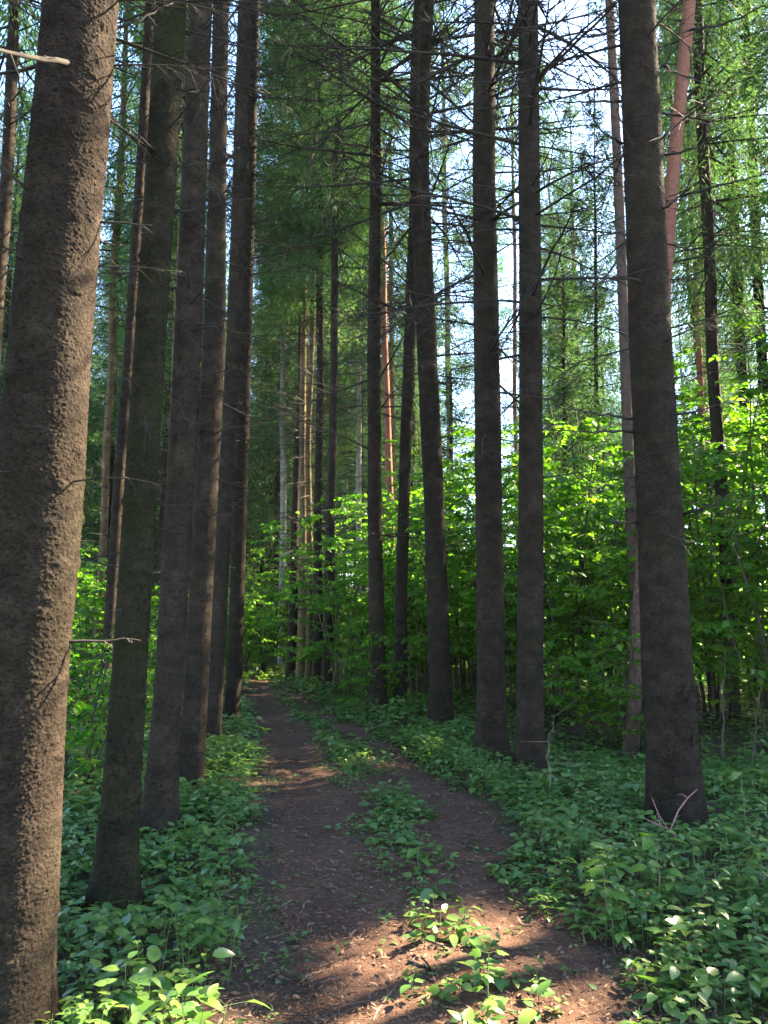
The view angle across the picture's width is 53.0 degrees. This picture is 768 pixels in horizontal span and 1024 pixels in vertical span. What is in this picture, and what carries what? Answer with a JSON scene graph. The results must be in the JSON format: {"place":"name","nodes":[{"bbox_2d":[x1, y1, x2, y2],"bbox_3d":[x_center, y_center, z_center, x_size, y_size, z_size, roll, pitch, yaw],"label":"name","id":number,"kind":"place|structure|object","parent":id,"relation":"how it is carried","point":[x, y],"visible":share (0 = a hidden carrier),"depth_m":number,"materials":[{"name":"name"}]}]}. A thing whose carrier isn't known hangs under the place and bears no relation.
{"place":"outdoors","nodes":[
{"label":"outdoors","id":0,"kind":"place"},
{"bbox_2d":[0,0,767,582],"label":"sky","id":1,"kind":"structure","parent":0,"point":[573,28],"materials":[{"name":"white"}]},
{"bbox_2d":[57,623,767,1023],"bbox_3d":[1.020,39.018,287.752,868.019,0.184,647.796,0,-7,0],"label":"ground","id":2,"kind":"structure","parent":0,"point":[271,923],"depth_m":4.25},
{"bbox_2d":[0,89,31,421],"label":"spruce tree","id":3,"kind":"object","parent":2,"relation":"on","point":[11,258],"visible":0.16,"depth_m":23.54,"materials":[{"name":"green plant"}]},
{"bbox_2d":[0,48,34,340],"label":"spruce tree","id":4,"kind":"object","parent":2,"relation":"on","point":[23,77],"visible":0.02,"depth_m":32.70,"materials":[{"name":"green plant"}]},
{"bbox_2d":[0,0,153,408],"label":"spruce tree","id":5,"kind":"object","parent":2,"relation":"on","point":[12,40],"visible":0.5,"depth_m":10.68,"materials":[{"name":"green plant"}]},
{"bbox_2d":[69,545,106,665],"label":"leafy shrub","id":6,"kind":"object","parent":2,"relation":"on","point":[83,603],"visible":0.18,"depth_m":15.68,"materials":[{"name":"green plant"}]},
{"bbox_2d":[66,620,114,750],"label":"leafy shrub","id":7,"kind":"object","parent":2,"relation":"on","point":[79,682],"visible":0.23,"depth_m":8.75,"materials":[{"name":"green plant"}]},
{"bbox_2d":[77,325,106,636],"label":"spruce tree","id":8,"kind":"object","parent":2,"relation":"on","point":[92,364],"visible":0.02,"depth_m":37.23,"materials":[{"name":"green plant"}]},
{"bbox_2d":[77,299,113,583],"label":"spruce tree","id":9,"kind":"object","parent":2,"relation":"on","point":[91,422],"visible":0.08,"depth_m":27.01,"materials":[{"name":"green plant"}]},
{"bbox_2d":[13,1,181,674],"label":"spruce tree","id":10,"kind":"object","parent":2,"relation":"on","point":[107,446],"visible":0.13,"depth_m":18.54,"materials":[{"name":"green plant"}]},
{"bbox_2d":[84,94,134,633],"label":"spruce tree","id":11,"kind":"object","parent":2,"relation":"on","point":[112,461],"visible":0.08,"depth_m":32.94,"materials":[{"name":"green plant"}]},
{"bbox_2d":[63,641,156,787],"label":"leafy shrub","id":12,"kind":"object","parent":2,"relation":"on","point":[83,734],"visible":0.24,"depth_m":6.94,"materials":[{"name":"green plant"}]},
{"bbox_2d":[68,557,159,700],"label":"leafy shrub","id":13,"kind":"object","parent":2,"relation":"on","point":[73,673],"visible":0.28,"depth_m":12.78,"materials":[{"name":"green plant"}]},
{"bbox_2d":[74,317,161,637],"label":"spruce tree","id":14,"kind":"object","parent":2,"relation":"on","point":[93,531],"visible":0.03,"depth_m":32.96,"materials":[{"name":"green plant"}]},
{"bbox_2d":[80,612,184,713],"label":"leafy shrub","id":15,"kind":"object","parent":2,"relation":"on","point":[109,670],"visible":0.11,"depth_m":10.10,"materials":[{"name":"green plant"}]},
{"bbox_2d":[0,0,271,1023],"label":"spruce tree","id":16,"kind":"object","parent":2,"relation":"on","point":[44,402],"visible":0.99,"depth_m":3.04,"materials":[{"name":"brown plant"}]},
{"bbox_2d":[91,11,226,571],"bbox_3d":[-7.249,-7.764,24.108,4.344,25.250,4.476,-4,-8,26],"label":"spruce tree","id":17,"kind":"object","parent":2,"relation":"on","point":[121,324],"visible":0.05,"depth_m":23.58,"materials":[{"name":"green plant"}]},
{"bbox_2d":[85,1,237,725],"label":"spruce tree","id":18,"kind":"object","parent":2,"relation":"on","point":[117,506],"visible":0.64,"depth_m":11.43,"materials":[{"name":"brown plant"}]},
{"bbox_2d":[115,110,228,654],"bbox_3d":[-7.143,-6.367,26.113,4.145,22.946,4.106,-4,-8,34],"label":"spruce tree","id":19,"kind":"object","parent":2,"relation":"on","point":[163,477],"visible":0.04,"depth_m":25.38,"materials":[{"name":"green plant"}]},
{"bbox_2d":[127,976,225,1023],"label":"broadleaf plant","id":20,"kind":"object","parent":2,"relation":"on","point":[145,1007],"visible":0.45,"depth_m":2.87,"materials":[{"name":"green plant"}]},
{"bbox_2d":[95,1,269,600],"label":"spruce tree","id":21,"kind":"object","parent":2,"relation":"on","point":[126,79],"visible":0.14,"depth_m":17.98,"materials":[{"name":"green plant"}]},
{"bbox_2d":[77,0,307,921],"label":"spruce tree","id":22,"kind":"object","parent":2,"relation":"on","point":[115,875],"visible":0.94,"depth_m":4.36,"materials":[{"name":"brown plant"}]},
{"bbox_2d":[91,1,318,838],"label":"spruce tree","id":23,"kind":"object","parent":2,"relation":"on","point":[160,807],"visible":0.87,"depth_m":5.72,"materials":[{"name":"brown plant"}]},
{"bbox_2d":[153,167,261,614],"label":"spruce tree","id":24,"kind":"object","parent":2,"relation":"on","point":[154,561],"visible":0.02,"depth_m":27.74,"materials":[{"name":"green plant"}]},
{"bbox_2d":[120,0,305,789],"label":"spruce tree","id":25,"kind":"object","parent":2,"relation":"on","point":[194,716],"visible":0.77,"depth_m":7.24,"materials":[{"name":"brown plant"}]},
{"bbox_2d":[194,993,271,1023],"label":"broadleaf plant","id":26,"kind":"object","parent":2,"relation":"on","point":[204,1016],"visible":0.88,"depth_m":2.87,"materials":[{"name":"green plant"}]},
{"bbox_2d":[189,555,284,661],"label":"leafy shrub","id":27,"kind":"object","parent":2,"relation":"on","point":[262,587],"visible":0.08,"depth_m":24.87,"materials":[{"name":"green plant"}]},
{"bbox_2d":[157,0,337,741],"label":"spruce tree","id":28,"kind":"object","parent":2,"relation":"on","point":[223,528],"visible":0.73,"depth_m":9.46,"materials":[{"name":"brown plant"}]},
{"bbox_2d":[225,573,287,678],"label":"leafy shrub","id":29,"kind":"object","parent":2,"relation":"on","point":[247,661],"visible":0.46,"depth_m":19.16,"materials":[{"name":"green plant"}]},
{"bbox_2d":[166,0,353,724],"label":"spruce tree","id":30,"kind":"object","parent":2,"relation":"on","point":[232,699],"visible":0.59,"depth_m":11.66,"materials":[{"name":"brown plant"}]},
{"bbox_2d":[213,330,313,639],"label":"spruce tree","id":31,"kind":"object","parent":2,"relation":"on","point":[261,560],"visible":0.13,"depth_m":31.09,"materials":[{"name":"green plant"}]},
{"bbox_2d":[243,579,298,669],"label":"leafy shrub","id":32,"kind":"object","parent":2,"relation":"on","point":[278,643],"visible":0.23,"depth_m":21.50,"materials":[{"name":"green plant"}]},
{"bbox_2d":[226,547,324,673],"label":"leafy shrub","id":33,"kind":"object","parent":2,"relation":"on","point":[259,642],"visible":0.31,"depth_m":20.74,"materials":[{"name":"green plant"}]},
{"bbox_2d":[233,260,325,627],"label":"spruce tree","id":34,"kind":"object","parent":2,"relation":"on","point":[270,549],"visible":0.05,"depth_m":32.25,"materials":[{"name":"green plant"}]},
{"bbox_2d":[220,160,341,649],"bbox_3d":[-3.783,-4.680,28.070,4.465,20.038,4.490,-7,-10,43],"label":"spruce tree","id":35,"kind":"object","parent":2,"relation":"on","point":[276,471],"visible":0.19,"depth_m":27.48,"materials":[{"name":"green plant"}]},
{"bbox_2d":[219,0,349,663],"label":"spruce tree","id":36,"kind":"object","parent":2,"relation":"on","point":[281,397],"visible":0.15,"depth_m":24.38,"materials":[{"name":"needle"},{"name":"wood"},{"name":"bark"}]},
{"bbox_2d":[226,0,384,680],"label":"spruce tree","id":37,"kind":"object","parent":2,"relation":"on","point":[290,667],"visible":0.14,"depth_m":18.84,"materials":[{"name":"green plant"}]},
{"bbox_2d":[226,0,385,680],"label":"spruce tree","id":38,"kind":"object","parent":2,"relation":"on","point":[300,667],"visible":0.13,"depth_m":18.38,"materials":[{"name":"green plant"}]},
{"bbox_2d":[226,0,407,685],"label":"spruce tree","id":39,"kind":"object","parent":2,"relation":"on","point":[318,443],"visible":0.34,"depth_m":17.23,"materials":[{"name":"green plant"}]},
{"bbox_2d":[227,0,407,681],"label":"spruce tree","id":40,"kind":"object","parent":2,"relation":"on","point":[309,617],"visible":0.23,"depth_m":18.12,"materials":[{"name":"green plant"}]},
{"bbox_2d":[267,64,380,576],"bbox_3d":[-2.598,-8.200,34.535,4.956,28.808,5.106,-2,-8,17],"label":"spruce tree","id":41,"kind":"object","parent":2,"relation":"on","point":[324,496],"depth_m":33.77,"materials":[{"name":"green plant"}]},
{"bbox_2d":[246,513,411,700],"bbox_3d":[-0.911,1.784,14.644,2.978,3.441,3.612,-1,-7,8],"label":"leafy shrub","id":42,"kind":"object","parent":2,"relation":"on","point":[325,607],"visible":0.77,"depth_m":14.07,"materials":[{"name":"green plant"}]},
{"bbox_2d":[254,0,431,693],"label":"spruce tree","id":43,"kind":"object","parent":2,"relation":"on","point":[336,287],"visible":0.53,"depth_m":16.36,"materials":[{"name":"green plant"}]},
{"bbox_2d":[307,70,398,639],"bbox_3d":[-1.403,-6.823,31.500,4.364,25.200,4.515,0,-9,0],"label":"spruce tree","id":44,"kind":"object","parent":2,"relation":"on","point":[346,484],"visible":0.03,"depth_m":30.52,"materials":[{"name":"green plant"}]},
{"bbox_2d":[288,1,418,658],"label":"spruce tree","id":45,"kind":"object","parent":2,"relation":"on","point":[359,392],"visible":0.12,"depth_m":24.62,"materials":[{"name":"green plant"}]},
{"bbox_2d":[284,496,426,679],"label":"leafy shrub","id":46,"kind":"object","parent":2,"relation":"on","point":[351,590],"visible":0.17,"depth_m":17.47,"materials":[{"name":"green plant"}]},
{"bbox_2d":[298,157,421,637],"bbox_3d":[-0.733,-4.307,27.283,4.586,19.143,4.428,4,-8,-26],"label":"spruce tree","id":47,"kind":"object","parent":2,"relation":"on","point":[364,492],"visible":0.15,"depth_m":26.70,"materials":[{"name":"green plant"}]},
{"bbox_2d":[312,266,416,590],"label":"spruce tree","id":48,"kind":"object","parent":2,"relation":"on","point":[351,485],"visible":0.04,"depth_m":37.13,"materials":[{"name":"green plant"}]},
{"bbox_2d":[227,0,517,721],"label":"spruce tree","id":49,"kind":"object","parent":2,"relation":"on","point":[375,548],"visible":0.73,"depth_m":12.02,"materials":[{"name":"green plant"}]},
{"bbox_2d":[326,607,422,708],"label":"leafy shrub","id":50,"kind":"object","parent":2,"relation":"on","point":[391,665],"visible":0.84,"depth_m":11.53,"materials":[{"name":"green plant"}]},
{"bbox_2d":[322,0,436,677],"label":"pine tree","id":51,"kind":"object","parent":2,"relation":"on","point":[387,432],"visible":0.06,"depth_m":19.53,"materials":[{"name":"brown plant"}]},
{"bbox_2d":[325,0,459,549],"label":"spruce tree","id":52,"kind":"object","parent":2,"relation":"on","point":[390,299],"visible":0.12,"depth_m":22.83,"materials":[{"name":"green plant"}]},
{"bbox_2d":[322,439,474,676],"bbox_3d":[0.591,1.320,19.196,4.579,5.520,5.020,-4,-8,27],"label":"leafy shrub","id":53,"kind":"object","parent":2,"relation":"on","point":[391,474],"visible":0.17,"depth_m":18.27,"materials":[{"name":"green plant"}]},
{"bbox_2d":[38,630,767,1023],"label":"ground cover","id":54,"kind":"object","parent":2,"relation":"on","point":[236,752],"visible":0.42,"depth_m":4.65,"materials":[{"name":"green plant"}]},
{"bbox_2d":[315,502,512,706],"bbox_3d":[0.302,1.617,13.428,3.612,3.441,2.978,-7,-10,43],"label":"leafy shrub","id":55,"kind":"object","parent":2,"relation":"on","point":[416,662],"visible":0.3,"depth_m":13.03,"materials":[{"name":"green plant"}]},
{"bbox_2d":[381,258,455,562],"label":"spruce tree","id":56,"kind":"object","parent":2,"relation":"on","point":[416,445],"visible":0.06,"depth_m":32.09,"materials":[{"name":"green plant"}]},
{"bbox_2d":[306,0,539,716],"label":"spruce tree","id":57,"kind":"object","parent":2,"relation":"on","point":[402,549],"visible":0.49,"depth_m":12.17,"materials":[{"name":"brown plant"}]},
{"bbox_2d":[383,258,469,645],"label":"spruce tree","id":58,"kind":"object","parent":2,"relation":"on","point":[444,432],"visible":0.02,"depth_m":37.75,"materials":[{"name":"green plant"}]},
{"bbox_2d":[254,0,618,731],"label":"spruce tree","id":59,"kind":"object","parent":2,"relation":"on","point":[440,704],"visible":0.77,"depth_m":10.93,"materials":[{"name":"brown plant"}]},
{"bbox_2d":[380,1,508,663],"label":"spruce tree","id":60,"kind":"object","parent":2,"relation":"on","point":[444,275],"visible":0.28,"depth_m":25.24,"materials":[{"name":"green plant"}]},
{"bbox_2d":[415,369,474,662],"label":"spruce tree","id":61,"kind":"object","parent":2,"relation":"on","point":[445,403],"visible":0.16,"depth_m":23.49,"materials":[{"name":"green plant"}]},
{"bbox_2d":[333,440,564,704],"bbox_3d":[1.221,1.004,13.886,3.980,4.809,4.385,-6,-9,38],"label":"leafy shrub","id":62,"kind":"object","parent":2,"relation":"on","point":[472,680],"visible":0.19,"depth_m":13.55,"materials":[{"name":"green plant"}]},
{"bbox_2d":[280,0,624,767],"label":"spruce tree","id":63,"kind":"object","parent":2,"relation":"on","point":[490,732],"visible":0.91,"depth_m":8.47,"materials":[{"name":"brown plant"}]},
{"bbox_2d":[441,143,518,492],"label":"spruce tree","id":64,"kind":"object","parent":2,"relation":"on","point":[504,317],"visible":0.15,"depth_m":37.88,"materials":[{"name":"green plant"}]},
{"bbox_2d":[398,443,582,679],"bbox_3d":[2.797,1.077,18.387,5.238,5.760,4.778,6,-10,-40],"label":"leafy shrub","id":65,"kind":"object","parent":2,"relation":"on","point":[472,494],"visible":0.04,"depth_m":18.05,"materials":[{"name":"green plant"}]},
{"bbox_2d":[383,460,623,712],"bbox_3d":[2.243,1.150,12.756,4.334,4.130,3.573,3,-8,-20],"label":"leafy shrub","id":66,"kind":"object","parent":2,"relation":"on","point":[456,569],"visible":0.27,"depth_m":12.14,"materials":[{"name":"green plant"}]},
{"bbox_2d":[312,0,713,781],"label":"spruce tree","id":67,"kind":"object","parent":2,"relation":"on","point":[530,742],"visible":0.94,"depth_m":7.95,"materials":[{"name":"brown plant"}]},
{"bbox_2d":[461,12,567,542],"bbox_3d":[4.550,-6.847,27.012,4.091,24.119,4.467,1,-8,0],"label":"pine tree","id":68,"kind":"object","parent":2,"relation":"on","point":[513,182],"visible":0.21,"depth_m":27.48,"materials":[{"name":"brown plant"}]},
{"bbox_2d":[501,206,584,564],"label":"spruce tree","id":69,"kind":"object","parent":2,"relation":"on","point":[509,447],"visible":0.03,"depth_m":33.10,"materials":[{"name":"green plant"}]},
{"bbox_2d":[409,407,695,720],"bbox_3d":[2.450,0.825,11.624,4.093,4.488,3.715,-1,-7,5],"label":"leafy shrub","id":70,"kind":"object","parent":2,"relation":"on","point":[552,626],"visible":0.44,"depth_m":10.92,"materials":[{"name":"green plant"}]},
{"bbox_2d":[506,267,628,676],"bbox_3d":[4.072,-0.855,17.290,3.494,9.763,3.470,1,-7,0],"label":"spruce tree","id":71,"kind":"object","parent":2,"relation":"on","point":[556,339],"visible":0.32,"depth_m":17.35,"materials":[{"name":"green plant"}]},
{"bbox_2d":[511,57,623,483],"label":"spruce tree","id":72,"kind":"object","parent":2,"relation":"on","point":[541,114],"visible":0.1,"depth_m":31.58,"materials":[{"name":"green plant"}]},
{"bbox_2d":[516,92,622,539],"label":"spruce tree","id":73,"kind":"object","parent":2,"relation":"on","point":[552,241],"visible":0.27,"depth_m":28.25,"materials":[{"name":"green plant"}]},
{"bbox_2d":[543,609,629,745],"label":"leafy shrub","id":74,"kind":"object","parent":2,"relation":"on","point":[558,700],"visible":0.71,"depth_m":9.15,"materials":[{"name":"green plant"}]},
{"bbox_2d":[542,95,634,578],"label":"spruce tree","id":75,"kind":"object","parent":2,"relation":"on","point":[595,340],"visible":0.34,"depth_m":20.85,"materials":[{"name":"green plant"}]},
{"bbox_2d":[586,284,622,506],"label":"spruce tree","id":76,"kind":"object","parent":2,"relation":"on","point":[612,379],"visible":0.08,"depth_m":50.45,"materials":[{"name":"green plant"}]},
{"bbox_2d":[578,858,631,937],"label":"seedling","id":77,"kind":"object","parent":2,"relation":"on","point":[615,894],"visible":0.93,"depth_m":3.82,"materials":[{"name":"green plant"}]},
{"bbox_2d":[449,347,767,699],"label":"leafy shrub","id":78,"kind":"object","parent":2,"relation":"on","point":[551,447],"visible":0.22,"depth_m":14.52,"materials":[{"name":"green plant"}]},
{"bbox_2d":[502,477,730,726],"bbox_3d":[3.298,1.246,10.821,2.978,3.441,3.612,-5,-9,34],"label":"leafy shrub","id":79,"kind":"object","parent":2,"relation":"on","point":[597,593],"visible":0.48,"depth_m":10.26,"materials":[{"name":"green plant"}]},
{"bbox_2d":[472,0,767,836],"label":"spruce tree","id":80,"kind":"object","parent":2,"relation":"on","point":[672,718],"visible":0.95,"depth_m":5.92,"materials":[{"name":"brown plant"}]},
{"bbox_2d":[605,0,644,740],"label":"pine tree","id":81,"kind":"object","parent":2,"relation":"on","point":[628,444],"visible":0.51,"depth_m":10.34,"materials":[{"name":"brown plant"}]},
{"bbox_2d":[573,613,705,757],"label":"leafy shrub","id":82,"kind":"object","parent":2,"relation":"on","point":[609,692],"visible":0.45,"depth_m":8.50,"materials":[{"name":"green plant"}]},
{"bbox_2d":[591,0,717,656],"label":"pine tree","id":83,"kind":"object","parent":2,"relation":"on","point":[699,377],"visible":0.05,"depth_m":19.66,"materials":[{"name":"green plant"}]},
{"bbox_2d":[543,379,767,728],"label":"leafy shrub","id":84,"kind":"object","parent":2,"relation":"on","point":[712,646],"visible":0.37,"depth_m":10.49,"materials":[{"name":"green plant"}]},
{"bbox_2d":[621,0,695,757],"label":"pine tree","id":85,"kind":"object","parent":2,"relation":"on","point":[676,138],"visible":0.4,"depth_m":9.49,"materials":[{"name":"brown plant"}]},
{"bbox_2d":[629,832,690,923],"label":"seedling","id":86,"kind":"object","parent":2,"relation":"on","point":[646,843],"visible":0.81,"depth_m":3.98,"materials":[{"name":"green plant"}]},
{"bbox_2d":[560,371,767,655],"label":"leafy shrub","id":87,"kind":"object","parent":2,"relation":"on","point":[740,423],"visible":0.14,"depth_m":13.59,"materials":[{"name":"green plant"}]},
{"bbox_2d":[575,0,767,715],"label":"spruce tree","id":88,"kind":"object","parent":2,"relation":"on","point":[707,212],"visible":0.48,"depth_m":13.28,"materials":[{"name":"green plant"}]},
{"bbox_2d":[672,271,695,546],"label":"spruce tree","id":89,"kind":"object","parent":2,"relation":"on","point":[678,339],"visible":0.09,"depth_m":57.08,"materials":[{"name":"green plant"}]},
{"bbox_2d":[604,318,767,710],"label":"leafy shrub","id":90,"kind":"object","parent":2,"relation":"on","point":[763,697],"visible":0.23,"depth_m":12.25,"materials":[{"name":"green plant"}]},
{"bbox_2d":[617,6,767,537],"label":"spruce tree","id":91,"kind":"object","parent":2,"relation":"on","point":[686,342],"visible":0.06,"depth_m":21.95,"materials":[{"name":"green plant"}]},
{"bbox_2d":[632,455,767,706],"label":"leafy shrub","id":92,"kind":"object","parent":2,"relation":"on","point":[710,592],"visible":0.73,"depth_m":9.36,"materials":[{"name":"green plant"}]},
{"bbox_2d":[657,0,767,692],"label":"spruce tree","id":93,"kind":"object","parent":2,"relation":"on","point":[740,287],"visible":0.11,"depth_m":16.83,"materials":[{"name":"green plant"}]},
{"bbox_2d":[660,0,767,611],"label":"spruce tree","id":94,"kind":"object","parent":2,"relation":"on","point":[755,330],"visible":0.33,"depth_m":16.41,"materials":[{"name":"green plant"}]},
{"bbox_2d":[680,409,767,634],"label":"leafy shrub","id":95,"kind":"object","parent":2,"relation":"on","point":[704,444],"visible":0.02,"depth_m":15.51,"materials":[{"name":"green plant"}]},
{"bbox_2d":[689,214,767,591],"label":"spruce tree","id":96,"kind":"object","parent":2,"relation":"on","point":[753,362],"visible":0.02,"depth_m":38.16,"materials":[{"name":"green plant"}]},
{"bbox_2d":[698,499,767,752],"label":"bare sapling","id":97,"kind":"object","parent":2,"relation":"on","point":[732,637],"visible":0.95,"depth_m":8.88,"materials":[{"name":"brown wood"}]},
{"bbox_2d":[707,4,767,572],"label":"spruce tree","id":98,"kind":"object","parent":2,"relation":"on","point":[763,494],"visible":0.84,"depth_m":11.37,"materials":[{"name":"green plant"}]},
{"bbox_2d":[242,665,637,1023],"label":"path","id":99,"kind":"structure","parent":0,"point":[262,695],"depth_m":4.29,"materials":[{"name":"soil"}]},
{"bbox_2d":[242,957,371,1023],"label":"twig heap","id":100,"kind":"object","parent":99,"relation":"on","point":[313,992],"visible":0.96,"depth_m":3.25,"materials":[{"name":"brown wood"}]},
{"bbox_2d":[61,700,767,1023],"bbox_3d":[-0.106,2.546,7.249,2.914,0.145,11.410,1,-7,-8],"label":"needle litter","id":101,"kind":"object","parent":99,"relation":"on","point":[421,997],"visible":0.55,"depth_m":3.94,"materials":[{"name":"plant"}]},
{"bbox_2d":[467,948,508,1010],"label":"seedling","id":102,"kind":"object","parent":99,"relation":"on","point":[487,978],"visible":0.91,"depth_m":3.12,"materials":[{"name":"green plant"}]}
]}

